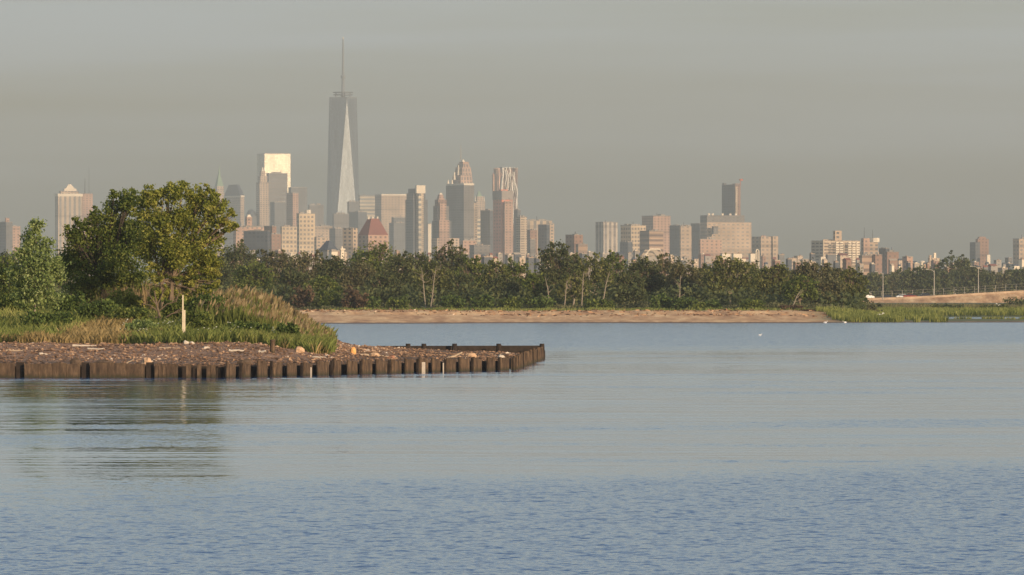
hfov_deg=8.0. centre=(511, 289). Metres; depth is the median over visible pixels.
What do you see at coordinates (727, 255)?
rooftop house
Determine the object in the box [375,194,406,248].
office slab
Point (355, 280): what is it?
broadleaf tree
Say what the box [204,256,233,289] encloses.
broadleaf tree
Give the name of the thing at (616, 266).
broadleaf tree
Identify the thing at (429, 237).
office block
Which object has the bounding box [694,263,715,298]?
broadleaf tree
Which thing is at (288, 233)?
apartment tower
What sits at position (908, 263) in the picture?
rooftop house
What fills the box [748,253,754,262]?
rooftop house
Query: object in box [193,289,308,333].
reeds
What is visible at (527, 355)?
seawall
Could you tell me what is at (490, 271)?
broadleaf tree
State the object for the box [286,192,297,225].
office tower
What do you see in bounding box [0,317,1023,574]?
water
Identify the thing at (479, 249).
brick block
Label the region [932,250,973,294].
broadleaf tree
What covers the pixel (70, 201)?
courthouse tower
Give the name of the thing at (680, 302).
shrub
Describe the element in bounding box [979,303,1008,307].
shrub
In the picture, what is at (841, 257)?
rooftop house
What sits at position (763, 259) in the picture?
rooftop house
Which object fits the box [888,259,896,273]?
rooftop house
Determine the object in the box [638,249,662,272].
train shed
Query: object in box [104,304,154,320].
shrub
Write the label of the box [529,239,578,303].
broadleaf tree
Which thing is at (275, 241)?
brick block
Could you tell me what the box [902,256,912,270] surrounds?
rooftop house
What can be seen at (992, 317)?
marsh mud grass
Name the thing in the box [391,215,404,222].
office block
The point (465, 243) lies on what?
brick block
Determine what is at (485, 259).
rooftop house
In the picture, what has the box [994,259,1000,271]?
rooftop house
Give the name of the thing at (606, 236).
apartment tower
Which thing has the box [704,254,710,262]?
rooftop house
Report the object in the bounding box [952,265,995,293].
broadleaf tree
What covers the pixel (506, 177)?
rippled tower
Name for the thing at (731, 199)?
glass tower
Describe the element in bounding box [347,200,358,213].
office tower
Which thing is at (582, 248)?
brick block
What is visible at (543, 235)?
office block
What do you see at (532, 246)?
brick block
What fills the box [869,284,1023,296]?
highway fence
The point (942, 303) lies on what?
ground
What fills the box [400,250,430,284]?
broadleaf tree
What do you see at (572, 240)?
brick block
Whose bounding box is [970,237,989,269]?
brick tower
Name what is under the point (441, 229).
deco tower
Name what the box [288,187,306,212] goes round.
office slab
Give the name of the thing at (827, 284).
broadleaf tree
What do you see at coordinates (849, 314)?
marsh grass
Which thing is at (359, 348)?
rubble
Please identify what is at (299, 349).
boulder
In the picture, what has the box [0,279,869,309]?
undergrowth
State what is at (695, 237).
office block
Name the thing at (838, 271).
broadleaf tree
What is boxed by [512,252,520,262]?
rooftop house
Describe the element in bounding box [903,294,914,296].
car
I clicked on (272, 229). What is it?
office block
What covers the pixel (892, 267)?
rooftop house
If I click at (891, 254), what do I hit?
brick block
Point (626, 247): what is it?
office block
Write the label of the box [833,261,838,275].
rooftop house
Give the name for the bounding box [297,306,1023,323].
beach
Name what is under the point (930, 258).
chimney house
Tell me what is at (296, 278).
broadleaf tree
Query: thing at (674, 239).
office block
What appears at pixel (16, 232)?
office block
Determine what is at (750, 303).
shrub
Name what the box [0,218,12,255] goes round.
office block
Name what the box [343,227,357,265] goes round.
brick block
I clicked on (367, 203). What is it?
banded office
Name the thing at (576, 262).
broadleaf tree
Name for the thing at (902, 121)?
sky
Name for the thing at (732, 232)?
massive block
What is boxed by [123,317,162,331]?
shrub
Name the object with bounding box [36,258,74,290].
broadleaf tree
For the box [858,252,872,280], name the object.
brick block
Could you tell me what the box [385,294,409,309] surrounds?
shrub
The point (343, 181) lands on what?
glass skyscraper
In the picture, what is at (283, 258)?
broadleaf tree
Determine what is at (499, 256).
rooftop house
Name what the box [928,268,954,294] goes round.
broadleaf tree
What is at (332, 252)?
white house
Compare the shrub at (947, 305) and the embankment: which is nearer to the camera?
the shrub at (947, 305)
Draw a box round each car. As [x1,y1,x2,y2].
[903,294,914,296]
[919,293,933,295]
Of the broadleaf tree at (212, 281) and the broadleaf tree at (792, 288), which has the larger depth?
the broadleaf tree at (212, 281)
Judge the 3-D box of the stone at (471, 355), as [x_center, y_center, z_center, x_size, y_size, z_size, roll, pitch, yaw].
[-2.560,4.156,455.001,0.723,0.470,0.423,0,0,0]
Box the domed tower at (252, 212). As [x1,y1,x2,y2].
[245,209,256,225]
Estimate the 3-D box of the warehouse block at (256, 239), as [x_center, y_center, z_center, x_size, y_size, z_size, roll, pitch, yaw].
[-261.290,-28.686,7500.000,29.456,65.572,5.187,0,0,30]
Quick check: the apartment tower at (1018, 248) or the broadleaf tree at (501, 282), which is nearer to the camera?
the broadleaf tree at (501, 282)
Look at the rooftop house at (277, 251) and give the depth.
5904.45 m
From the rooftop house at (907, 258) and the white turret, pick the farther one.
the rooftop house at (907, 258)
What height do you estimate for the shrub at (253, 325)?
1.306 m
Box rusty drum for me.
[350,347,355,353]
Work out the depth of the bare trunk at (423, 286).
1145.94 m
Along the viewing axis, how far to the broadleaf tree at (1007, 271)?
2779.34 m
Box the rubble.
[0,340,519,365]
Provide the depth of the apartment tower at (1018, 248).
8992.06 m
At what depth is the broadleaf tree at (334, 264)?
1189.62 m
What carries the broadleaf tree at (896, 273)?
on the ground at (942, 303)
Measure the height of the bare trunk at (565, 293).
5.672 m
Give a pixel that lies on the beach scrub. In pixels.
(775, 305)
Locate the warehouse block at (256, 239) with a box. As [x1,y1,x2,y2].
[244,229,269,261]
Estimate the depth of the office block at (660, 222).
10987.98 m
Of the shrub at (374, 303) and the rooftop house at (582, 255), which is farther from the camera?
the rooftop house at (582, 255)
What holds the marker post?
on the shore ground at (188, 350)
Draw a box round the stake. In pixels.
[422,362,424,372]
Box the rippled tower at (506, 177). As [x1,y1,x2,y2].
[493,167,517,251]
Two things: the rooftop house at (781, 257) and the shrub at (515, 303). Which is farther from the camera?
the rooftop house at (781, 257)
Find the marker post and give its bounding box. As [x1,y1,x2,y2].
[182,295,184,331]
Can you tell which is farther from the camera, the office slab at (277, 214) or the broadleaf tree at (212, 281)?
the office slab at (277, 214)
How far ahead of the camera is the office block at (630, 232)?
9989.93 m
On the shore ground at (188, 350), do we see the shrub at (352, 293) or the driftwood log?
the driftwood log
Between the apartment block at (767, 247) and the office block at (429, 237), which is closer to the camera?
the apartment block at (767, 247)
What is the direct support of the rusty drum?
on the shore ground at (188, 350)
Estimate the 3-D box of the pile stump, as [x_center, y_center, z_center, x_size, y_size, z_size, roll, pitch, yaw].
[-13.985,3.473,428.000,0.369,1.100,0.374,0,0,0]
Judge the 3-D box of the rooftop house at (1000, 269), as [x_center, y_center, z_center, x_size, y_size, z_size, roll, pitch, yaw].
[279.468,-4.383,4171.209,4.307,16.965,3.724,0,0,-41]
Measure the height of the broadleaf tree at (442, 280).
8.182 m
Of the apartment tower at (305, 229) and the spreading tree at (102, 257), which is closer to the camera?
the spreading tree at (102, 257)
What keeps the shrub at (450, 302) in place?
on the beach
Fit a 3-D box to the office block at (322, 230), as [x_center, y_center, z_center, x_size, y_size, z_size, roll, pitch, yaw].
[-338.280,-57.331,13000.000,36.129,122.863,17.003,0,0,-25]
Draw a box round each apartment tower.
[280,222,296,257]
[296,210,314,258]
[405,185,427,258]
[514,209,520,251]
[516,215,526,274]
[595,220,617,254]
[1013,235,1023,263]
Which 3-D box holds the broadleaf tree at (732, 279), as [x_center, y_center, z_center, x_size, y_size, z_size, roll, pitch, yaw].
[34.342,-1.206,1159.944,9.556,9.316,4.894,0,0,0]
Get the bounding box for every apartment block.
[233,224,263,250]
[527,216,551,254]
[752,235,777,268]
[811,231,859,271]
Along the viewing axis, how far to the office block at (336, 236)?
11991.75 m
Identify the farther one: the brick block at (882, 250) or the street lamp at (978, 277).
the brick block at (882, 250)
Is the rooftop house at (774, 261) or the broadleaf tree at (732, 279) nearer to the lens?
the broadleaf tree at (732, 279)
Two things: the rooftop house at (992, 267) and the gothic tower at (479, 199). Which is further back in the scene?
the gothic tower at (479, 199)
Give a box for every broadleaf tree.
[0,249,19,285]
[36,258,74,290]
[192,261,223,289]
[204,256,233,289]
[216,239,259,285]
[231,259,276,293]
[247,249,295,285]
[275,265,312,307]
[280,249,322,280]
[303,275,342,306]
[315,253,353,292]
[337,259,378,298]
[347,240,396,278]
[362,268,408,303]
[376,249,418,301]
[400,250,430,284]
[411,260,455,306]
[425,239,473,277]
[444,270,479,303]
[454,255,485,290]
[477,258,511,289]
[484,273,523,302]
[501,257,530,304]
[522,269,553,307]
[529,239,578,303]
[553,268,590,305]
[557,252,583,304]
[573,252,615,297]
[597,249,627,284]
[608,271,647,306]
[619,254,666,304]
[654,253,680,283]
[665,258,703,299]
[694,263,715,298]
[699,253,758,304]
[736,259,764,292]
[748,262,800,302]
[781,274,820,302]
[786,257,839,303]
[807,275,850,305]
[823,268,852,281]
[835,265,870,309]
[859,271,889,297]
[882,267,911,293]
[882,275,901,296]
[896,265,941,295]
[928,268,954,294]
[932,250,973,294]
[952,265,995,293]
[984,270,1013,291]
[992,266,1022,290]
[1005,267,1023,290]
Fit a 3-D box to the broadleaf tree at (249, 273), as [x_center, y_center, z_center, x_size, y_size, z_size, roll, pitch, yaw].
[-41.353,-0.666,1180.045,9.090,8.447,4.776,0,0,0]
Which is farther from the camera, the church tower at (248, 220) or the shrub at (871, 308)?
the church tower at (248, 220)
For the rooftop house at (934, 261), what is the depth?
5759.48 m
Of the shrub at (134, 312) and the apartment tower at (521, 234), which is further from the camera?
the apartment tower at (521, 234)
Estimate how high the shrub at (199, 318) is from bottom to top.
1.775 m
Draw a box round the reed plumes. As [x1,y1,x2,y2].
[196,283,336,338]
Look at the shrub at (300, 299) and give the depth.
1149.51 m
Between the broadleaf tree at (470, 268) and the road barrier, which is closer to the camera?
the broadleaf tree at (470, 268)
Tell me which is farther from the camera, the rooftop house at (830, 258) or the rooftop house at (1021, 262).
the rooftop house at (830, 258)
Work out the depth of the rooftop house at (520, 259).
4614.11 m
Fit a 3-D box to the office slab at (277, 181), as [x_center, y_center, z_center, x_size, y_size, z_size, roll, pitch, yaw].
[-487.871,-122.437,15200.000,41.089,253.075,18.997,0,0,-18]
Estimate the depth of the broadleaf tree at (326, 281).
1154.64 m
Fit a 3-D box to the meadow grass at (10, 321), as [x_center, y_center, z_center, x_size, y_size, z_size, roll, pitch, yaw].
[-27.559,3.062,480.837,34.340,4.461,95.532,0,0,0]
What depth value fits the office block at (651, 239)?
8793.24 m
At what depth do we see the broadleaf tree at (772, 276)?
1169.55 m
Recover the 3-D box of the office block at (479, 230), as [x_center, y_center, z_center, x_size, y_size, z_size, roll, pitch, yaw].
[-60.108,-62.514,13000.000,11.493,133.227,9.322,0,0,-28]
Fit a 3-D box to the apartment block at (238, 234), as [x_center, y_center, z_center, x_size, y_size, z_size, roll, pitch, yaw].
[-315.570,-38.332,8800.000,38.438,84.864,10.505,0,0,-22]
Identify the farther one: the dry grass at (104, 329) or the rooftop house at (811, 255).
the rooftop house at (811, 255)
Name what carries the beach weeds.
on the beach
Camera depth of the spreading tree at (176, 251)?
469.63 m
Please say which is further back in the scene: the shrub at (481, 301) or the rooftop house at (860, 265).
the rooftop house at (860, 265)
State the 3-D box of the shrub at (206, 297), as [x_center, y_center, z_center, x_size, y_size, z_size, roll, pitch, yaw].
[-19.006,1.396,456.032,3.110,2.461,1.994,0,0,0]
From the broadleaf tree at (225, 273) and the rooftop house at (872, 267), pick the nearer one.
the broadleaf tree at (225, 273)
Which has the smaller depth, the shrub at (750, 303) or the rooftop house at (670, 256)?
the shrub at (750, 303)
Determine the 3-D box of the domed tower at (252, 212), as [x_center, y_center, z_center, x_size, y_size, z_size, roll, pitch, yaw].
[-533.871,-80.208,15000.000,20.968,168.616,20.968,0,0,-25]
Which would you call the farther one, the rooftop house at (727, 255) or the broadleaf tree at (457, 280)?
the rooftop house at (727, 255)
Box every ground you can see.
[0,341,518,377]
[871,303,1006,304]
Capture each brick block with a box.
[270,233,280,251]
[314,236,327,256]
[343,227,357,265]
[459,237,475,253]
[469,243,489,258]
[527,229,536,254]
[528,238,535,256]
[566,231,582,254]
[576,243,587,259]
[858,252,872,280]
[872,254,881,273]
[879,247,889,276]
[885,248,898,273]
[1005,257,1012,262]
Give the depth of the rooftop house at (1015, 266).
5765.98 m
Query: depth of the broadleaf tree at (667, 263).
1199.89 m
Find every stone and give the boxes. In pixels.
[70,357,81,364]
[94,359,112,362]
[142,357,151,364]
[237,359,252,364]
[369,352,379,356]
[465,353,476,357]
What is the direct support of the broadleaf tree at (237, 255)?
on the beach
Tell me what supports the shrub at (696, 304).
on the beach
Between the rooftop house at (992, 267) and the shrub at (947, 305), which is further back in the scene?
the rooftop house at (992, 267)
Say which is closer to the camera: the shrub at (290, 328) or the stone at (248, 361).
the stone at (248, 361)
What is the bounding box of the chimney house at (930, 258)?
[928,253,939,267]
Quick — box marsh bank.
[877,306,1023,315]
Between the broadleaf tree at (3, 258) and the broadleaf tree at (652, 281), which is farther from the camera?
the broadleaf tree at (3, 258)
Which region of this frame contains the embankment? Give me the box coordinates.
[863,292,1023,302]
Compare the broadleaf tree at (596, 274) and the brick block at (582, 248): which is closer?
the broadleaf tree at (596, 274)
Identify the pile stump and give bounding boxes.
[270,339,275,352]
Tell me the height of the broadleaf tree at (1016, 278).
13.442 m
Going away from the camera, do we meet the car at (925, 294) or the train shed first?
the car at (925, 294)
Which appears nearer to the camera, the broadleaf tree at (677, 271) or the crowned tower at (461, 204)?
the broadleaf tree at (677, 271)
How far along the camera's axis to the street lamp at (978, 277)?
2252.88 m
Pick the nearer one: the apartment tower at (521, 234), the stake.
the stake
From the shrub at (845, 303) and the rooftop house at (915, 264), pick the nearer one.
the shrub at (845, 303)
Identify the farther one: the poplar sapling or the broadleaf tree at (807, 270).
the broadleaf tree at (807, 270)
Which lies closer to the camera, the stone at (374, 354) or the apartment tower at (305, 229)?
the stone at (374, 354)
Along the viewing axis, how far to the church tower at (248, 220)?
8997.85 m
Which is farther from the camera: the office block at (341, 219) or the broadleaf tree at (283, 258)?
the office block at (341, 219)
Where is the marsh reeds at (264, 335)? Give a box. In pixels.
[233,319,336,351]
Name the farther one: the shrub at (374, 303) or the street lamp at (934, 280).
the street lamp at (934, 280)
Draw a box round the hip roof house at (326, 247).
[319,241,337,259]
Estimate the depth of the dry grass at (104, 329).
438.42 m
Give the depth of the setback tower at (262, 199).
14992.18 m
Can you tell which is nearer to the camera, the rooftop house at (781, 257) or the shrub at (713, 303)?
the shrub at (713, 303)
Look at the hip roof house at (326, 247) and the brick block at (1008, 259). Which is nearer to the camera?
the hip roof house at (326, 247)
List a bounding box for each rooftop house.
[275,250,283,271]
[482,256,491,287]
[496,253,502,265]
[505,254,513,265]
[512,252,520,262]
[517,257,524,277]
[526,256,535,272]
[534,257,539,274]
[579,252,586,257]
[587,251,593,259]
[600,253,607,260]
[614,252,624,271]
[627,252,631,269]
[633,250,638,258]
[668,255,673,262]
[693,257,698,268]
[698,253,703,267]
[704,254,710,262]
[720,252,730,259]
[731,253,741,259]
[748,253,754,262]
[761,255,765,267]
[771,259,779,272]
[778,254,784,263]
[786,258,791,270]
[793,260,800,271]
[809,253,814,260]
[826,253,835,266]
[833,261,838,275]
[837,253,847,270]
[843,258,850,269]
[856,263,863,286]
[869,263,874,273]
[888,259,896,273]
[890,264,893,273]
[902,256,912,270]
[906,261,910,271]
[913,262,919,271]
[931,260,939,268]
[988,264,996,273]
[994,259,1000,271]
[998,267,1007,272]
[1006,262,1012,269]
[1011,264,1019,269]
[1018,258,1023,268]
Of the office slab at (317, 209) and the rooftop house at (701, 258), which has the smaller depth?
the rooftop house at (701, 258)
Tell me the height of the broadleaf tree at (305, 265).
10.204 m
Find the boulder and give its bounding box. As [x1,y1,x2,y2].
[295,346,304,353]
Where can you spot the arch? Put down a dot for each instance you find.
(756, 255)
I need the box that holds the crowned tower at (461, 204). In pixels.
[446,149,476,243]
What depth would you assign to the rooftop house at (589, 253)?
6650.27 m
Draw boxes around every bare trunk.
[415,267,427,307]
[428,268,439,307]
[561,280,571,304]
[579,271,586,305]
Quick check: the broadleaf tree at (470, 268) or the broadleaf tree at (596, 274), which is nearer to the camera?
the broadleaf tree at (596, 274)
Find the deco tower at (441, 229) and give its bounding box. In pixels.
[432,193,458,268]
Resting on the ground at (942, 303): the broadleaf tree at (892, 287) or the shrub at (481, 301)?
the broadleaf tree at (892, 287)
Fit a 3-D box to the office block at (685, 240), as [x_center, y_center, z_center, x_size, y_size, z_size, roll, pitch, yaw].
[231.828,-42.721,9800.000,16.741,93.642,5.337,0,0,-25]
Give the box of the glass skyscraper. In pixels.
[326,37,358,225]
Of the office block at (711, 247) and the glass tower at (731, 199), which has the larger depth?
the glass tower at (731, 199)
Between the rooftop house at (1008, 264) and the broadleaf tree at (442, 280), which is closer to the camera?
the broadleaf tree at (442, 280)
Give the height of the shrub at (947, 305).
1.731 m
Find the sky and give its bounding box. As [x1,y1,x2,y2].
[0,0,1023,284]
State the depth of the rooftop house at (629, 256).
6522.48 m
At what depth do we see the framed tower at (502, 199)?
10982.88 m
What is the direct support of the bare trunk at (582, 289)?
on the beach
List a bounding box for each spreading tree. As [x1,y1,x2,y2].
[55,186,156,300]
[127,180,239,307]
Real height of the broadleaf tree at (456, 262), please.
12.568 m
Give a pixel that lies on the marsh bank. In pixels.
(984, 311)
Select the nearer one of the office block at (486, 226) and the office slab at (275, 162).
the office block at (486, 226)
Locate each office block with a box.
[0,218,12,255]
[13,225,19,259]
[264,225,275,233]
[315,223,331,240]
[329,227,342,250]
[332,210,348,227]
[349,211,366,233]
[389,219,404,255]
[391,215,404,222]
[428,223,430,252]
[477,217,480,243]
[480,209,492,252]
[538,224,549,265]
[550,223,553,243]
[620,223,645,252]
[620,241,632,265]
[640,228,662,272]
[642,214,669,274]
[669,224,680,257]
[679,223,691,275]
[691,223,699,265]
[699,236,720,267]
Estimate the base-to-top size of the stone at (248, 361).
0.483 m
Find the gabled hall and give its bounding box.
[358,217,387,256]
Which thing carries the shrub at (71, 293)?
on the shore ground at (188, 350)
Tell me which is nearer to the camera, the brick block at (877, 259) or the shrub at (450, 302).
the shrub at (450, 302)
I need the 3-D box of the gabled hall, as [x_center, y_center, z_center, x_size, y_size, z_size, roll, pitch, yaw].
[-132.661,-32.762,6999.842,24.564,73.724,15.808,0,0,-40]
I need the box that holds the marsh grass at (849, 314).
[815,305,948,321]
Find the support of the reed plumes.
on the reeds at (238, 314)
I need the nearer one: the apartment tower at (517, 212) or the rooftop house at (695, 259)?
the rooftop house at (695, 259)
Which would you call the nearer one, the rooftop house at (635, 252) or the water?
the water
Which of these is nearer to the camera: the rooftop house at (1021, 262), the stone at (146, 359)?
the stone at (146, 359)
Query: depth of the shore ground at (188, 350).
422.97 m
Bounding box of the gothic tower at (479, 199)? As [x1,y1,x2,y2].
[474,191,484,217]
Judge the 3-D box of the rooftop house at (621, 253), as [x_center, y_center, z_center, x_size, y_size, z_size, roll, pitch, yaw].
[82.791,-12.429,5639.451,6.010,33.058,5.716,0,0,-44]
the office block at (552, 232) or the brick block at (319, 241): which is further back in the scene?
the office block at (552, 232)
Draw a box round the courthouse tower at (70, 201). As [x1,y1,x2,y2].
[55,184,92,283]
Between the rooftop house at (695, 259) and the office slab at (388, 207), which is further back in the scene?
the office slab at (388, 207)
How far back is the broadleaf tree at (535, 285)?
1154.68 m
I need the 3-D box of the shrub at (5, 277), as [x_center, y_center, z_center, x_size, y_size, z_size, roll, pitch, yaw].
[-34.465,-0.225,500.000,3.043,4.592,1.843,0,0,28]
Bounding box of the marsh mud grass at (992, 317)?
[954,316,1023,318]
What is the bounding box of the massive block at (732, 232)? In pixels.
[700,213,750,258]
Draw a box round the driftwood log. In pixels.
[72,344,95,346]
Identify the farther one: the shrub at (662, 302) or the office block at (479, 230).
the office block at (479, 230)
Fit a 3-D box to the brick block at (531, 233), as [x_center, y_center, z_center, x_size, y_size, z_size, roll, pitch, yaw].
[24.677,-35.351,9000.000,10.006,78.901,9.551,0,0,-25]
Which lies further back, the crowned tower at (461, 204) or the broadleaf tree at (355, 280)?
the crowned tower at (461, 204)
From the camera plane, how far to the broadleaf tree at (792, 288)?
1149.66 m
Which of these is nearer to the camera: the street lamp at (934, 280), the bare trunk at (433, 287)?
the bare trunk at (433, 287)
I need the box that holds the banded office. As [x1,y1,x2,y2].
[358,195,374,218]
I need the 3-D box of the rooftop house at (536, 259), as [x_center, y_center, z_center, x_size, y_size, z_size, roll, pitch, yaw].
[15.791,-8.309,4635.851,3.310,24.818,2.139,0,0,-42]
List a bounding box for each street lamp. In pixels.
[926,269,934,294]
[970,266,978,292]
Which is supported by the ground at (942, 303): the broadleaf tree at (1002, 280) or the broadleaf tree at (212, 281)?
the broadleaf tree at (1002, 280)
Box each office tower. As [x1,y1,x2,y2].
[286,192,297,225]
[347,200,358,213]
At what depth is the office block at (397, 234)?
12990.34 m
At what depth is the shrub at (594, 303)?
1140.69 m
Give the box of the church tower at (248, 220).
[245,215,251,225]
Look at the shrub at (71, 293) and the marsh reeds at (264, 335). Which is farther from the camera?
the shrub at (71, 293)
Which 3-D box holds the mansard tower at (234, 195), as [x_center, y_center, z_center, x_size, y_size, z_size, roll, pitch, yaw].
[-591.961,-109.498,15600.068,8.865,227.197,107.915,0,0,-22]
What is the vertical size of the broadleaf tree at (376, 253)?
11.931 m
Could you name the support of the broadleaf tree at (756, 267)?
on the beach
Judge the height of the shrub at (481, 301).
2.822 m
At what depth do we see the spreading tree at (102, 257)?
481.71 m
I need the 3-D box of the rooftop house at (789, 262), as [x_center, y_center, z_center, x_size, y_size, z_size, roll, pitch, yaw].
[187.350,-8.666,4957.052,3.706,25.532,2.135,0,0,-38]
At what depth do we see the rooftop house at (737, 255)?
6107.07 m
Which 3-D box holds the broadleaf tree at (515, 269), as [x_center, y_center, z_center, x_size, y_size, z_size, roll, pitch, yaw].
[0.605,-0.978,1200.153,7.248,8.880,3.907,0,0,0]
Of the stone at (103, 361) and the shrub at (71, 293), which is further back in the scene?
the shrub at (71, 293)
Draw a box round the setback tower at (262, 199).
[256,163,268,226]
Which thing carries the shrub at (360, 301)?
on the beach
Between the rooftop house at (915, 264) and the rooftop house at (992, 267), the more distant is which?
the rooftop house at (992, 267)
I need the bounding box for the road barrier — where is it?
[867,290,1023,299]
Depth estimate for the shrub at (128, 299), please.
473.79 m
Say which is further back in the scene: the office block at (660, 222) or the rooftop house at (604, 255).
the office block at (660, 222)
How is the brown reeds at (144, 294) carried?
on the shore ground at (188, 350)
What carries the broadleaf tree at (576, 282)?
on the beach
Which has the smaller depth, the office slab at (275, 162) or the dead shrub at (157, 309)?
the dead shrub at (157, 309)
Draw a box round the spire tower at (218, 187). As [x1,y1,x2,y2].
[213,167,224,255]
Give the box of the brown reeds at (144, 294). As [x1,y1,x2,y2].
[95,279,207,309]
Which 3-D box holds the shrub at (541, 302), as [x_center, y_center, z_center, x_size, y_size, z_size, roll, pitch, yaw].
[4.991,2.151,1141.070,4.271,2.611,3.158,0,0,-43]
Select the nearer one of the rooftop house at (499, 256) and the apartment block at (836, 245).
the rooftop house at (499, 256)
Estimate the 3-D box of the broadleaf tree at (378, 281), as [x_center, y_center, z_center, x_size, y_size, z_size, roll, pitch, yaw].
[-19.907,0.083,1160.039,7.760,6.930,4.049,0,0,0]
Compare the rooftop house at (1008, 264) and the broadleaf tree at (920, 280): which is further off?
the rooftop house at (1008, 264)
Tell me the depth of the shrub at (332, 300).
1145.58 m
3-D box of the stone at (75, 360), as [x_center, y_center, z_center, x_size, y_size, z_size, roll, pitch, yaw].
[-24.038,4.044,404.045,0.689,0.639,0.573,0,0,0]
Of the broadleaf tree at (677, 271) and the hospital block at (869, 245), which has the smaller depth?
the broadleaf tree at (677, 271)
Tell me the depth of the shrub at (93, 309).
461.77 m
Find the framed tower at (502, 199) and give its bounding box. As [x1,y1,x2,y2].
[492,174,512,263]
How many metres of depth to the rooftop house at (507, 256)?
4352.93 m
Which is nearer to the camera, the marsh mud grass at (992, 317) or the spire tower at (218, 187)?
the marsh mud grass at (992, 317)
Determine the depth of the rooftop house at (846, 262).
4129.22 m
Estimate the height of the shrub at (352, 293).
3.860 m
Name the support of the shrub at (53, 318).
on the shore ground at (188, 350)
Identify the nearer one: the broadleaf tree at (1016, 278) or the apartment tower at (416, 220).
the broadleaf tree at (1016, 278)
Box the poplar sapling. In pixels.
[0,216,71,313]
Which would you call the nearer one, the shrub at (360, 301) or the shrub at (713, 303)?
the shrub at (713, 303)
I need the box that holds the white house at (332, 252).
[328,249,337,271]
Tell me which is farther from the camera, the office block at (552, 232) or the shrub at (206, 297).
the office block at (552, 232)
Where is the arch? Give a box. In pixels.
[755,249,758,265]
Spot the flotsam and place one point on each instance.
(527, 314)
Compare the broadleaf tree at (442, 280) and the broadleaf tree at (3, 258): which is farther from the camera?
the broadleaf tree at (3, 258)
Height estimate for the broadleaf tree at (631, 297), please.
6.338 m
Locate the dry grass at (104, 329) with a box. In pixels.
[1,314,328,353]
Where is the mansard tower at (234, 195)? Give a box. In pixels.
[223,185,244,256]
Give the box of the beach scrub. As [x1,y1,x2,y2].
[294,300,844,309]
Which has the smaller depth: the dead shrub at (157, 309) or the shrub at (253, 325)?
the shrub at (253, 325)
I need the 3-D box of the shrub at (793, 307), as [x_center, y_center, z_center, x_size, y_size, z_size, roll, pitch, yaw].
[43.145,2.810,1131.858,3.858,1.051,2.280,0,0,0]
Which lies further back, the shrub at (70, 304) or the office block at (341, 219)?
the office block at (341, 219)
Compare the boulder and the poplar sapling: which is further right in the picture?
the boulder
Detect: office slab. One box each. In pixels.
[257,153,290,192]
[266,172,287,225]
[270,201,285,233]
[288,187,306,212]
[308,203,323,225]
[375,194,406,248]
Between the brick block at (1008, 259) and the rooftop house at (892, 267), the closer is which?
the rooftop house at (892, 267)
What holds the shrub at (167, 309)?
on the shore ground at (188, 350)
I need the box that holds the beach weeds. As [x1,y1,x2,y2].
[319,306,808,310]
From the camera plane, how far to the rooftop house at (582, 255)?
5712.18 m
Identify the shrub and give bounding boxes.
[0,254,21,296]
[0,287,32,312]
[17,307,74,327]
[49,289,86,313]
[66,288,99,305]
[75,298,120,320]
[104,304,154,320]
[105,285,144,309]
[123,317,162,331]
[142,280,181,321]
[159,297,187,320]
[181,309,215,329]
[184,292,228,312]
[227,319,271,332]
[275,321,299,336]
[289,284,314,307]
[318,290,342,307]
[341,287,359,308]
[354,293,370,307]
[366,296,380,308]
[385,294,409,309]
[439,292,468,309]
[467,293,497,308]
[497,295,524,308]
[528,295,555,308]
[583,298,615,308]
[649,292,673,308]
[670,296,694,309]
[688,300,706,309]
[704,299,722,309]
[739,298,765,309]
[779,305,802,309]
[826,300,852,307]
[862,301,882,311]
[930,303,963,307]
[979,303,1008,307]
[1002,297,1023,304]
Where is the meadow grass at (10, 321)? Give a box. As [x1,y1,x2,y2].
[0,305,338,353]
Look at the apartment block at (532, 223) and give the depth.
9997.16 m
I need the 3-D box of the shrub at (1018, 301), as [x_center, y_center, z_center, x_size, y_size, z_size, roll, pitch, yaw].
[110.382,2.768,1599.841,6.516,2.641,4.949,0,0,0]
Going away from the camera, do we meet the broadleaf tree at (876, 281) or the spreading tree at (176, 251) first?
the spreading tree at (176, 251)
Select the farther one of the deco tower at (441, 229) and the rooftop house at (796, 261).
the deco tower at (441, 229)
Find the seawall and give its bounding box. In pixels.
[0,344,544,377]
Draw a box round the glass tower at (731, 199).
[722,179,742,214]
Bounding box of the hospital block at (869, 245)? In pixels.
[860,230,878,254]
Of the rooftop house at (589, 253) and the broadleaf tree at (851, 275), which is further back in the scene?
the rooftop house at (589, 253)
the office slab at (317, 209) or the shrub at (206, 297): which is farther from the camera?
the office slab at (317, 209)
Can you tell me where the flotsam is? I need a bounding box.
[300,308,830,317]
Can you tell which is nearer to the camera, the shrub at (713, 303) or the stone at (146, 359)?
the stone at (146, 359)
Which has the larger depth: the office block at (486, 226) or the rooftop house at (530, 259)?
the office block at (486, 226)
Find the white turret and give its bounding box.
[339,246,344,275]
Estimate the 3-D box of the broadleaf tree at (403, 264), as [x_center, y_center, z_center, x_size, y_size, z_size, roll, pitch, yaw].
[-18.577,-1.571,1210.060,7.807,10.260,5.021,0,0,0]
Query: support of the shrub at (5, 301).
on the shore ground at (188, 350)
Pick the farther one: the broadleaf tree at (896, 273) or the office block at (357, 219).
the office block at (357, 219)

